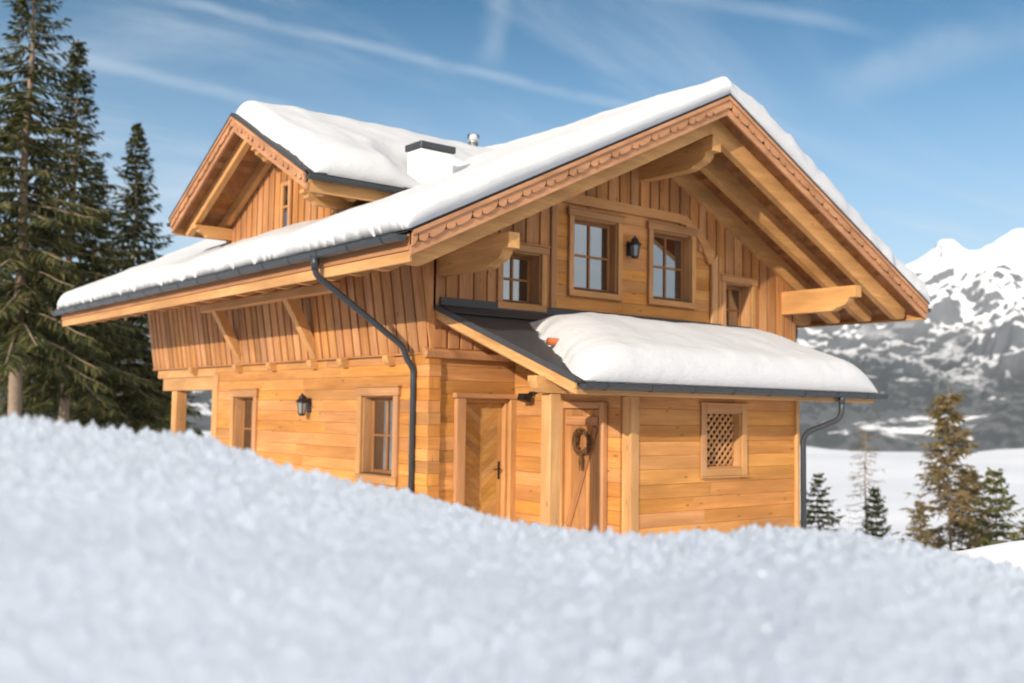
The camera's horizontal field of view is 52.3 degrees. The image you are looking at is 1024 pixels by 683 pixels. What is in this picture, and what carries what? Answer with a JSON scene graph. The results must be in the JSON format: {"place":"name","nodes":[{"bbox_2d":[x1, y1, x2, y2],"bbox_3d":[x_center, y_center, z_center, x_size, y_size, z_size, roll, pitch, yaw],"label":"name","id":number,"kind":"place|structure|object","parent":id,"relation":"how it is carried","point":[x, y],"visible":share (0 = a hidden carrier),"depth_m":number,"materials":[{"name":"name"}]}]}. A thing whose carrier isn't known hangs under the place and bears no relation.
{"place":"outdoors","nodes":[
{"label":"outdoors","id":0,"kind":"place"},
{"bbox_2d":[0,411,1023,682],"bbox_3d":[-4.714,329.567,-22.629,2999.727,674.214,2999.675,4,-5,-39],"label":"snow ground","id":1,"kind":"structure","parent":0,"point":[144,577],"depth_m":2.24,"materials":[{"name":"white snow"}]},
{"bbox_2d":[0,48,36,381],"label":"spruce tree","id":2,"kind":"object","parent":1,"relation":"on","point":[1,221],"visible":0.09,"depth_m":41.22,"materials":[{"name":"green plant"}]},
{"bbox_2d":[0,179,100,430],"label":"spruce tree","id":3,"kind":"object","parent":1,"relation":"on","point":[29,412],"visible":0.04,"depth_m":51.12,"materials":[{"name":"green plant"}]},
{"bbox_2d":[0,0,115,417],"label":"spruce tree","id":4,"kind":"object","parent":1,"relation":"on","point":[14,315],"visible":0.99,"depth_m":33.18,"materials":[{"name":"green plant"}]},
{"bbox_2d":[22,161,135,423],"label":"spruce tree","id":5,"kind":"object","parent":1,"relation":"on","point":[101,166],"visible":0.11,"depth_m":46.36,"materials":[{"name":"green plant"}]},
{"bbox_2d":[0,39,161,423],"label":"spruce tree","id":6,"kind":"object","parent":1,"relation":"on","point":[87,394],"visible":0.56,"depth_m":37.18,"materials":[{"name":"green plant"}]},
{"bbox_2d":[52,123,204,436],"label":"spruce tree","id":7,"kind":"object","parent":1,"relation":"on","point":[132,400],"visible":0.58,"depth_m":40.87,"materials":[{"name":"green plant"}]},
{"bbox_2d":[132,340,164,433],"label":"spruce tree","id":8,"kind":"object","parent":1,"relation":"on","point":[153,397],"visible":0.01,"depth_m":61.74,"materials":[{"name":"green plant"}]},
{"bbox_2d":[134,381,200,433],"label":"spruce tree","id":9,"kind":"object","parent":1,"relation":"on","point":[169,418],"visible":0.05,"depth_m":55.46,"materials":[{"name":"green plant"}]},
{"bbox_2d":[51,93,930,535],"bbox_3d":[-0.740,-0.269,21.007,12.062,7.950,15.416,4,-5,-39],"label":"chalet","id":10,"kind":"object","parent":1,"relation":"on","point":[417,359],"visible":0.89,"depth_m":16.00,"materials":[{"name":"brown wood"}]},
{"bbox_2d":[228,388,258,451],"bbox_3d":[-4.901,1.605,19.322,0.285,1.464,1.190,4,-5,-39],"label":"window","id":11,"kind":"structure","parent":10,"relation":"in","point":[243,401],"depth_m":19.59,"materials":[{"name":"brown wood"}]},
{"bbox_2d":[296,393,311,415],"bbox_3d":[-3.463,1.042,17.273,0.268,0.380,0.204,4,-5,-39],"label":"wall lantern","id":12,"kind":"object","parent":10,"relation":"attached to","point":[303,401],"depth_m":17.22,"materials":[{"name":"black metal"}]},
{"bbox_2d":[236,101,492,188],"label":"dormer snow","id":13,"kind":"structure","parent":10,"relation":"on","point":[334,145],"depth_m":15.64,"materials":[{"name":"white snow"}]},
{"bbox_2d":[354,385,401,485],"bbox_3d":[-1.958,1.400,15.702,0.285,1.464,1.250,4,-5,-39],"label":"window","id":14,"kind":"structure","parent":10,"relation":"in","point":[377,451],"depth_m":15.89,"materials":[{"name":"brown wood"}]},
{"bbox_2d":[453,393,516,521],"bbox_3d":[-0.427,1.846,15.273,1.180,2.160,0.225,4,-5,-39],"label":"entrance door","id":15,"kind":"structure","parent":10,"relation":"in","point":[482,464],"depth_m":15.37,"materials":[{"name":"brown wood"}]},
{"bbox_2d":[57,77,929,309],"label":"roof snow","id":16,"kind":"structure","parent":10,"relation":"on","point":[498,167],"depth_m":15.17,"materials":[{"name":"white snow"}]},
{"bbox_2d":[496,242,550,311],"bbox_3d":[0.079,-0.975,15.877,1.060,1.024,0.355,4,-5,-39],"label":"window","id":17,"kind":"structure","parent":10,"relation":"in","point":[518,278],"depth_m":16.02,"materials":[{"name":"brown wood"}]},
{"bbox_2d":[517,392,536,401],"bbox_3d":[0.387,0.795,15.030,0.245,0.168,0.702,4,-5,-39],"label":"floodlight","id":18,"kind":"object","parent":10,"relation":"attached to","point":[523,397],"visible":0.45,"depth_m":15.18,"materials":[{"name":"black metal"}]},
{"bbox_2d":[559,402,607,532],"bbox_3d":[0.963,1.858,14.358,0.090,2.050,0.915,4,-5,-39],"label":"storage door","id":19,"kind":"structure","parent":10,"relation":"in","point":[583,494],"depth_m":14.32,"materials":[{"name":"brown wood"}]},
{"bbox_2d":[572,427,591,470],"bbox_3d":[0.946,1.474,14.289,0.074,0.593,0.366,4,-5,-39],"label":"wreath","id":20,"kind":"object","parent":19,"relation":"hanging from","point":[584,451],"visible":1,"depth_m":14.27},
{"bbox_2d":[566,206,626,300],"bbox_3d":[1.303,-1.395,16.883,1.280,1.414,0.275,4,-5,-39],"label":"window","id":21,"kind":"structure","parent":10,"relation":"in","point":[595,245],"depth_m":16.99,"materials":[{"name":"brown wood"}]},
{"bbox_2d":[626,236,641,258],"bbox_3d":[2.021,-1.559,17.236,0.204,0.380,0.268,4,-5,-39],"label":"wall lantern","id":22,"kind":"object","parent":10,"relation":"attached to","point":[633,247],"depth_m":17.18,"materials":[{"name":"black metal"}]},
{"bbox_2d":[646,220,698,308],"bbox_3d":[2.708,-1.297,18.020,1.280,1.414,0.275,4,-5,-39],"label":"window","id":23,"kind":"structure","parent":10,"relation":"in","point":[668,253],"depth_m":18.14,"materials":[{"name":"brown wood"}]},
{"bbox_2d":[530,312,877,392],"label":"porch snow","id":24,"kind":"structure","parent":10,"relation":"on","point":[595,347],"depth_m":14.34,"materials":[{"name":"white snow"}]},
{"bbox_2d":[690,402,749,478],"bbox_3d":[2.992,1.421,15.033,1.070,1.066,0.255,4,-5,-39],"label":"lattice window","id":25,"kind":"structure","parent":10,"relation":"in","point":[723,426],"depth_m":15.11,"materials":[{"name":"brown wood"}]},
{"bbox_2d":[720,274,758,328],"bbox_3d":[4.054,-0.604,19.075,1.050,1.154,0.335,4,-5,-39],"label":"window","id":26,"kind":"structure","parent":10,"relation":"in","point":[738,300],"depth_m":19.24,"materials":[{"name":"brown wood"}]},
{"bbox_2d":[800,473,846,530],"bbox_3d":[9.492,6.472,32.684,2.942,4.710,2.998,2,-4,-20],"label":"spruce tree","id":27,"kind":"object","parent":1,"relation":"on","point":[819,510],"visible":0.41,"depth_m":32.62,"materials":[{"name":"green plant"}]},
{"bbox_2d":[842,426,886,532],"bbox_3d":[13.455,7.571,39.564,2.767,8.739,3.464,-1,-4,28],"label":"larch tree","id":28,"kind":"object","parent":1,"relation":"on","point":[864,476],"visible":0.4,"depth_m":39.77,"materials":[{"name":"brown plant"}]},
{"bbox_2d":[861,487,904,542],"bbox_3d":[11.643,7.363,33.347,2.725,5.384,3.382,-1,-4,24],"label":"spruce tree","id":29,"kind":"object","parent":1,"relation":"on","point":[876,514],"visible":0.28,"depth_m":33.60,"materials":[{"name":"green plant"}]},
{"bbox_2d":[902,501,937,548],"bbox_3d":[11.947,6.673,30.599,1.674,4.116,1.735,4,-5,-37],"label":"larch tree","id":30,"kind":"object","parent":1,"relation":"on","point":[920,512],"visible":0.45,"depth_m":30.66,"materials":[{"name":"brown plant"}]},
{"bbox_2d":[899,387,998,550],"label":"larch tree","id":31,"kind":"object","parent":1,"relation":"on","point":[943,403],"visible":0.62,"depth_m":41.63,"materials":[{"name":"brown plant"}]},
{"bbox_2d":[945,463,994,550],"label":"larch tree","id":32,"kind":"object","parent":1,"relation":"on","point":[972,491],"visible":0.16,"depth_m":46.41,"materials":[{"name":"brown plant"}]},
{"bbox_2d":[963,467,1023,547],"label":"spruce tree","id":33,"kind":"object","parent":1,"relation":"on","point":[988,537],"visible":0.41,"depth_m":35.60,"materials":[{"name":"green plant"}]},
{"bbox_2d":[1016,515,1023,540],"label":"spruce tree","id":34,"kind":"object","parent":1,"relation":"on","point":[1022,528],"visible":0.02,"depth_m":39.76,"materials":[{"name":"green plant"}]},
{"bbox_2d":[0,229,1023,451],"bbox_3d":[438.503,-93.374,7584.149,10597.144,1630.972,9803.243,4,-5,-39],"label":"mountain","id":35,"kind":"structure","parent":0,"point":[966,337],"depth_m":5972.40,"materials":[{"name":"white snow"}]},
{"bbox_2d":[0,0,1023,318],"label":"sky","id":36,"kind":"structure","parent":0,"point":[913,110],"materials":[{"name":"blue"}]},
{"bbox_2d":[137,431,1023,550],"bbox_3d":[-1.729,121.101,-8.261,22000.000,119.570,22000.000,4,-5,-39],"label":"snowy ground","id":37,"kind":"structure","parent":0,"point":[902,470],"depth_m":2535.97,"materials":[{"name":"white snow"}]}
]}

